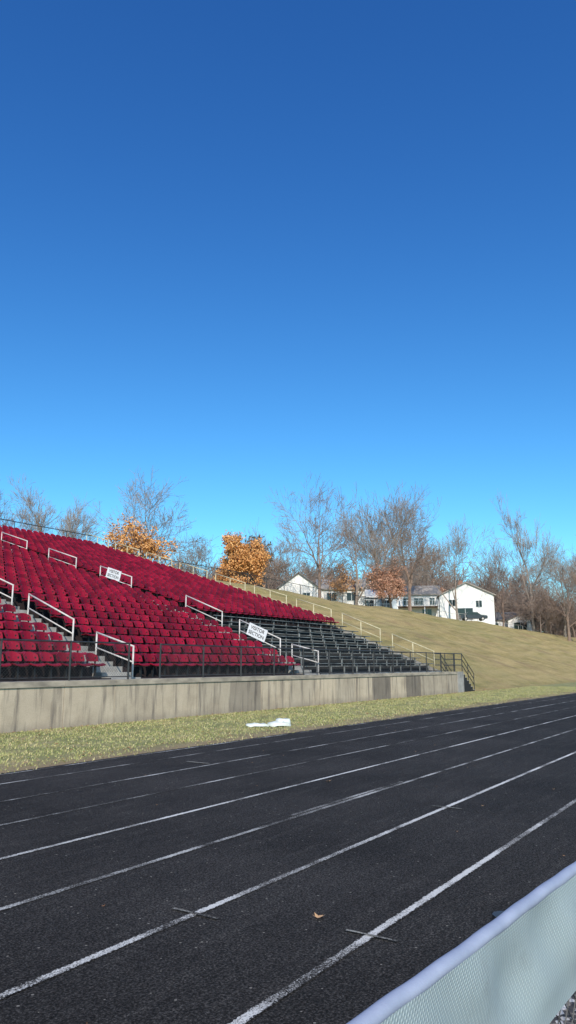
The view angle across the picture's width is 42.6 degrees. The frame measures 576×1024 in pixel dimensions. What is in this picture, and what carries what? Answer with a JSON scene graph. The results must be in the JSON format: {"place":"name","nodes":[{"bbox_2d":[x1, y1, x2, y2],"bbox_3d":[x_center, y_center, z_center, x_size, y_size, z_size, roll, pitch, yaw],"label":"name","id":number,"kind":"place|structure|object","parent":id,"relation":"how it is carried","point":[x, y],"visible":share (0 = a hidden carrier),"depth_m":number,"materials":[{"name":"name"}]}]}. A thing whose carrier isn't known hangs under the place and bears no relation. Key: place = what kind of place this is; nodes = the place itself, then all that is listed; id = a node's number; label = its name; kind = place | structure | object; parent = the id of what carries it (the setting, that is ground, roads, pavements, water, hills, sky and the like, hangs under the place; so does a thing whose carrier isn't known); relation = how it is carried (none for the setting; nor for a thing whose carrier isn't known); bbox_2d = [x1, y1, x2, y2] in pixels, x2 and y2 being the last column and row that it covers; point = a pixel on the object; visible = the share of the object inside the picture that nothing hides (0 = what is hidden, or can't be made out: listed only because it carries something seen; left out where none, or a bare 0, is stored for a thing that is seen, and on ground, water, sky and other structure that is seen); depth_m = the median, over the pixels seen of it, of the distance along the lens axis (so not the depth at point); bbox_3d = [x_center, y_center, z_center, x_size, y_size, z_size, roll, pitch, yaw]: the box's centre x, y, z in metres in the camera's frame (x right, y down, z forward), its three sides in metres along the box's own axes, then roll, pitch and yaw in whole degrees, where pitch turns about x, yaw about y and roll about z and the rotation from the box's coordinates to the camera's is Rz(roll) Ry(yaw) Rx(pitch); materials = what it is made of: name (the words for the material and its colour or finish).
{"place":"outdoors","nodes":[
{"label":"outdoors","id":0,"kind":"place"},
{"bbox_2d":[0,693,575,1023],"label":"running track","id":1,"kind":"structure","parent":0,"point":[239,956],"depth_m":6.04,"materials":[{"name":"rubber"}]},
{"bbox_2d":[0,693,575,1023],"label":"lane markings","id":2,"kind":"object","parent":1,"relation":"on","point":[246,1016],"visible":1,"depth_m":6.12,"materials":[{"name":"paint"}]},
{"bbox_2d":[86,729,563,1023],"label":"track leaf litter","id":3,"kind":"object","parent":1,"relation":"on","point":[317,916],"visible":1,"depth_m":4.74,"materials":[{"name":"brown plant"}]},
{"bbox_2d":[0,0,575,631],"label":"sky","id":4,"kind":"structure","parent":0,"point":[248,247],"materials":[{"name":"blue"}]},
{"bbox_2d":[210,579,575,690],"bbox_3d":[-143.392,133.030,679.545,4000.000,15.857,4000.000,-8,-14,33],"label":"grass ground","id":5,"kind":"structure","parent":0,"point":[497,656],"depth_m":73.26,"materials":[{"name":"green plant"}]},
{"bbox_2d":[0,489,49,532],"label":"bare tree","id":6,"kind":"object","parent":5,"relation":"on","point":[6,523],"visible":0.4,"depth_m":91.05,"materials":[{"name":"brown plant"}]},
{"bbox_2d":[5,473,108,541],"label":"bare tree","id":7,"kind":"object","parent":5,"relation":"on","point":[39,514],"visible":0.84,"depth_m":93.72,"materials":[{"name":"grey plant"}]},
{"bbox_2d":[45,493,101,544],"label":"bare tree","id":8,"kind":"object","parent":5,"relation":"on","point":[77,524],"visible":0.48,"depth_m":101.84,"materials":[{"name":"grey plant"}]},
{"bbox_2d":[102,513,180,568],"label":"orange maple tree","id":9,"kind":"object","parent":5,"relation":"on","point":[142,543],"visible":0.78,"depth_m":84.03,"materials":[{"name":"brown plant"}]},
{"bbox_2d":[86,466,218,565],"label":"bare tree","id":10,"kind":"object","parent":5,"relation":"on","point":[163,519],"visible":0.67,"depth_m":105.05,"materials":[{"name":"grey plant"}]},
{"bbox_2d":[158,529,224,576],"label":"bare tree","id":11,"kind":"object","parent":5,"relation":"on","point":[198,553],"visible":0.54,"depth_m":115.04,"materials":[{"name":"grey plant"}]},
{"bbox_2d":[0,525,448,681],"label":"stadium grandstand","id":12,"kind":"object","parent":5,"relation":"on","point":[146,615],"visible":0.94,"depth_m":31.44,"materials":[{"name":"plastic"}]},
{"bbox_2d":[0,578,13,604],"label":"aisle handrail","id":13,"kind":"object","parent":12,"relation":"on","point":[11,597],"visible":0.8,"depth_m":25.63,"materials":[{"name":"silver metal"}]},
{"bbox_2d":[1,532,27,548],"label":"aisle handrail","id":14,"kind":"object","parent":12,"relation":"on","point":[14,536],"visible":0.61,"depth_m":43.15,"materials":[{"name":"silver metal"}]},
{"bbox_2d":[26,593,74,640],"bbox_3d":[-7.822,3.626,24.288,2.356,2.016,0.056,-8,-14,33],"label":"aisle handrail","id":15,"kind":"object","parent":12,"relation":"on","point":[28,608],"visible":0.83,"depth_m":24.28,"materials":[{"name":"silver metal"}]},
{"bbox_2d":[48,548,76,567],"bbox_3d":[-12.366,2.765,40.458,2.356,1.804,0.056,-8,-14,33],"label":"aisle handrail","id":16,"kind":"object","parent":12,"relation":"on","point":[62,553],"visible":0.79,"depth_m":40.53,"materials":[{"name":"silver metal"}]},
{"bbox_2d":[95,632,134,678],"bbox_3d":[-5.273,4.388,22.422,1.656,1.541,0.056,-8,-14,33],"label":"aisle handrail","id":17,"kind":"object","parent":12,"relation":"on","point":[133,646],"visible":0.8,"depth_m":22.39,"materials":[{"name":"silver metal"}]},
{"bbox_2d":[99,566,131,587],"bbox_3d":[-8.856,3.567,37.940,2.356,1.804,0.056,-8,-14,33],"label":"aisle handrail","id":18,"kind":"object","parent":12,"relation":"on","point":[121,573],"visible":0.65,"depth_m":37.68,"materials":[{"name":"silver metal"}]},
{"bbox_2d":[106,567,121,580],"bbox_3d":[-8.971,3.203,38.022,1.050,0.520,0.014,13,-2,35],"label":"visitor section sign","id":19,"kind":"object","parent":18,"relation":"attached to","point":[111,573],"visible":1,"depth_m":38.02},
{"bbox_2d":[185,595,222,626],"bbox_3d":[-3.925,4.776,34.385,2.256,1.943,0.056,-8,-14,33],"label":"aisle handrail","id":20,"kind":"object","parent":12,"relation":"on","point":[221,621],"visible":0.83,"depth_m":34.36,"materials":[{"name":"silver metal"}]},
{"bbox_2d":[239,619,280,655],"bbox_3d":[-1.250,5.660,32.410,2.256,1.976,0.056,-8,-14,33],"label":"aisle handrail","id":21,"kind":"object","parent":12,"relation":"on","point":[267,633],"visible":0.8,"depth_m":32.17,"materials":[{"name":"silver metal"}]},
{"bbox_2d":[246,623,267,641],"bbox_3d":[-1.365,5.288,32.494,1.050,0.540,0.014,19,1,35],"label":"visitor section sign","id":22,"kind":"object","parent":21,"relation":"attached to","point":[257,632],"visible":1,"depth_m":32.49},
{"bbox_2d":[86,534,434,669],"bbox_3d":[-4.040,5.487,51.538,29.860,10.969,0.060,-8,-14,33],"label":"end railing","id":23,"kind":"object","parent":12,"relation":"on","point":[283,602],"visible":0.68,"depth_m":48.15,"materials":[{"name":"metal"}]},
{"bbox_2d":[1,519,90,540],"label":"top railing","id":24,"kind":"object","parent":23,"relation":"attached to","point":[44,527],"visible":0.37,"depth_m":56.28,"materials":[{"name":"metal"}]},
{"bbox_2d":[291,644,318,674],"bbox_3d":[0.714,6.215,30.979,1.356,1.401,0.056,-8,-14,33],"label":"aisle handrail","id":25,"kind":"object","parent":12,"relation":"on","point":[292,655],"visible":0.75,"depth_m":31.07,"materials":[{"name":"silver metal"}]},
{"bbox_2d":[0,672,457,732],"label":"concrete retaining wall","id":26,"kind":"structure","parent":5,"relation":"on","point":[32,705],"depth_m":22.66,"materials":[{"name":"grey concrete"}]},
{"bbox_2d":[0,638,454,680],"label":"front chain link fence","id":27,"kind":"object","parent":26,"relation":"on","point":[173,645],"visible":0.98,"depth_m":24.56,"materials":[{"name":"black metal"}]},
{"bbox_2d":[212,530,271,586],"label":"orange maple tree","id":28,"kind":"object","parent":5,"relation":"on","point":[241,558],"visible":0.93,"depth_m":98.15,"materials":[{"name":"brown plant"}]},
{"bbox_2d":[128,552,375,605],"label":"hilltop chain link fence","id":29,"kind":"object","parent":5,"relation":"on","point":[249,574],"visible":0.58,"depth_m":81.75,"materials":[{"name":"metal"}]},
{"bbox_2d":[239,534,273,585],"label":"maple tree","id":30,"kind":"object","parent":5,"relation":"on","point":[251,578],"visible":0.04,"depth_m":124.86,"materials":[{"name":"brown plant"}]},
{"bbox_2d":[241,523,292,587],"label":"bare tree","id":31,"kind":"object","parent":5,"relation":"on","point":[274,564],"visible":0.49,"depth_m":122.03,"materials":[{"name":"brown plant"}]},
{"bbox_2d":[0,682,575,773],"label":"grass verge","id":32,"kind":"object","parent":5,"relation":"on","point":[97,756],"depth_m":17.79,"materials":[{"name":"green plant"}]},
{"bbox_2d":[246,718,290,726],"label":"white splash mats","id":33,"kind":"object","parent":32,"relation":"on","point":[282,722],"visible":1,"depth_m":19.06,"materials":[{"name":"plastic"}]},
{"bbox_2d":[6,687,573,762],"bbox_3d":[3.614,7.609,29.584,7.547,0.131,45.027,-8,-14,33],"label":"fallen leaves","id":34,"kind":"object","parent":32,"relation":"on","point":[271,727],"visible":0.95,"depth_m":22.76,"materials":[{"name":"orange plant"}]},
{"bbox_2d":[249,533,328,587],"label":"bare tree","id":35,"kind":"object","parent":5,"relation":"on","point":[294,571],"visible":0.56,"depth_m":123.42,"materials":[{"name":"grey plant"}]},
{"bbox_2d":[265,471,364,597],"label":"bare tree","id":36,"kind":"object","parent":5,"relation":"on","point":[318,529],"visible":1,"depth_m":102.64,"materials":[{"name":"brown plant"}]},
{"bbox_2d":[276,572,366,605],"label":"gabled house","id":37,"kind":"structure","parent":5,"relation":"on","point":[299,578],"depth_m":111.81,"materials":[{"name":"white"}]},
{"bbox_2d":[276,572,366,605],"bbox_3d":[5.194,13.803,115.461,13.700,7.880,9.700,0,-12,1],"label":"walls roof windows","id":38,"kind":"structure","parent":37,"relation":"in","point":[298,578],"depth_m":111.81,"materials":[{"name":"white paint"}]},
{"bbox_2d":[324,564,366,605],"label":"tan oak tree","id":39,"kind":"object","parent":5,"relation":"on","point":[332,583],"visible":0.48,"depth_m":112.06,"materials":[{"name":"brown plant"}]},
{"bbox_2d":[325,506,414,604],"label":"bare tree","id":40,"kind":"object","parent":5,"relation":"on","point":[371,548],"visible":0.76,"depth_m":110.21,"materials":[{"name":"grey plant"}]},
{"bbox_2d":[166,538,575,637],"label":"distant woodland","id":41,"kind":"object","parent":5,"relation":"on","point":[553,623],"visible":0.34,"depth_m":169.52,"materials":[{"name":"brown plant"}]},
{"bbox_2d":[365,590,398,608],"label":"pale blue house","id":42,"kind":"structure","parent":5,"relation":"on","point":[369,593],"depth_m":115.08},
{"bbox_2d":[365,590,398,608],"bbox_3d":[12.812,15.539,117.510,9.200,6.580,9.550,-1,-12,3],"label":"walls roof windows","id":43,"kind":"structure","parent":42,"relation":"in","point":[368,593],"depth_m":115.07,"materials":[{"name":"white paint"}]},
{"bbox_2d":[361,556,407,607],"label":"rust oak tree","id":44,"kind":"object","parent":5,"relation":"on","point":[390,583],"visible":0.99,"depth_m":106.15,"materials":[{"name":"brown plant"}]},
{"bbox_2d":[337,481,432,577],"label":"bare tree","id":45,"kind":"object","parent":5,"relation":"on","point":[365,555],"visible":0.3,"depth_m":124.91,"materials":[{"name":"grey plant"}]},
{"bbox_2d":[349,482,424,606],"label":"bare tree","id":46,"kind":"object","parent":5,"relation":"on","point":[387,519],"visible":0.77,"depth_m":115.05,"materials":[{"name":"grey plant"}]},
{"bbox_2d":[362,482,448,610],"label":"bare tree","id":47,"kind":"object","parent":5,"relation":"on","point":[409,581],"visible":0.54,"depth_m":127.32,"materials":[{"name":"brown plant"}]},
{"bbox_2d":[382,535,467,585],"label":"bare tree","id":48,"kind":"object","parent":5,"relation":"on","point":[434,548],"visible":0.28,"depth_m":149.51,"materials":[{"name":"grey plant"}]},
{"bbox_2d":[397,581,495,624],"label":"white split level house","id":49,"kind":"structure","parent":5,"relation":"on","point":[432,601],"depth_m":131.09,"materials":[{"name":"white"}]},
{"bbox_2d":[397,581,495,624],"bbox_3d":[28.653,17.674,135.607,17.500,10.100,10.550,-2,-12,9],"label":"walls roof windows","id":50,"kind":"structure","parent":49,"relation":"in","point":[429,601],"depth_m":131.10,"materials":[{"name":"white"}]},
{"bbox_2d":[404,518,500,619],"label":"bare tree","id":51,"kind":"object","parent":5,"relation":"on","point":[458,540],"visible":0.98,"depth_m":126.98,"materials":[{"name":"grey plant"}]},
{"bbox_2d":[459,612,487,620],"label":"parked car","id":52,"kind":"object","parent":5,"relation":"on","point":[473,615],"visible":0.9,"depth_m":123.88,"materials":[{"name":"paint"}]},
{"bbox_2d":[464,539,509,615],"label":"bare tree","id":53,"kind":"object","parent":5,"relation":"on","point":[489,568],"visible":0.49,"depth_m":173.64,"materials":[{"name":"brown plant"}]},
{"bbox_2d":[437,611,537,630],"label":"yard fence","id":54,"kind":"object","parent":5,"relation":"on","point":[477,620],"visible":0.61,"depth_m":128.02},
{"bbox_2d":[472,536,536,626],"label":"bare tree","id":55,"kind":"object","parent":5,"relation":"on","point":[501,581],"visible":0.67,"depth_m":165.84,"materials":[{"name":"brown plant"}]},
{"bbox_2d":[495,612,531,630],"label":"grey ranch house","id":56,"kind":"structure","parent":5,"relation":"on","point":[508,621],"depth_m":168.02,"materials":[{"name":"white"}]},
{"bbox_2d":[495,612,531,630],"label":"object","id":57,"kind":"structure","parent":56,"relation":"in","point":[514,625],"depth_m":168.00,"materials":[{"name":"white"}]},
{"bbox_2d":[490,492,571,631],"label":"bare tree","id":58,"kind":"object","parent":5,"relation":"on","point":[528,545],"visible":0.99,"depth_m":147.91,"materials":[{"name":"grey plant"}]},
{"bbox_2d":[494,553,567,610],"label":"bare tree","id":59,"kind":"object","parent":5,"relation":"on","point":[528,588],"visible":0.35,"depth_m":182.88,"materials":[{"name":"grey plant"}]},
{"bbox_2d":[515,555,575,636],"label":"bare tree","id":60,"kind":"object","parent":5,"relation":"on","point":[557,582],"visible":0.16,"depth_m":189.31,"materials":[{"name":"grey plant"}]},
{"bbox_2d":[524,543,575,636],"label":"bare tree","id":61,"kind":"object","parent":5,"relation":"on","point":[563,571],"visible":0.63,"depth_m":151.92,"materials":[{"name":"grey plant"}]},
{"bbox_2d":[529,564,575,640],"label":"bare tree","id":62,"kind":"object","parent":5,"relation":"on","point":[567,620],"visible":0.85,"depth_m":141.28,"materials":[{"name":"brown plant"}]},
{"bbox_2d":[549,556,575,617],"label":"bare tree","id":63,"kind":"object","parent":5,"relation":"on","point":[564,587],"visible":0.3,"depth_m":167.34,"materials":[{"name":"brown plant"}]},
{"bbox_2d":[433,653,474,692],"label":"concrete end stairs","id":64,"kind":"structure","parent":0,"point":[464,684],"depth_m":42.76,"materials":[{"name":"grey concrete"}]},
{"bbox_2d":[551,991,575,1023],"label":"gravel path","id":65,"kind":"structure","parent":0,"point":[563,1012],"depth_m":3.43,"materials":[{"name":"grey gravel"}]},
{"bbox_2d":[346,861,575,1023],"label":"windscreen fence","id":66,"kind":"object","parent":65,"relation":"on","point":[514,963],"visible":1,"depth_m":1.65,"materials":[{"name":"white fabric"}]}
]}

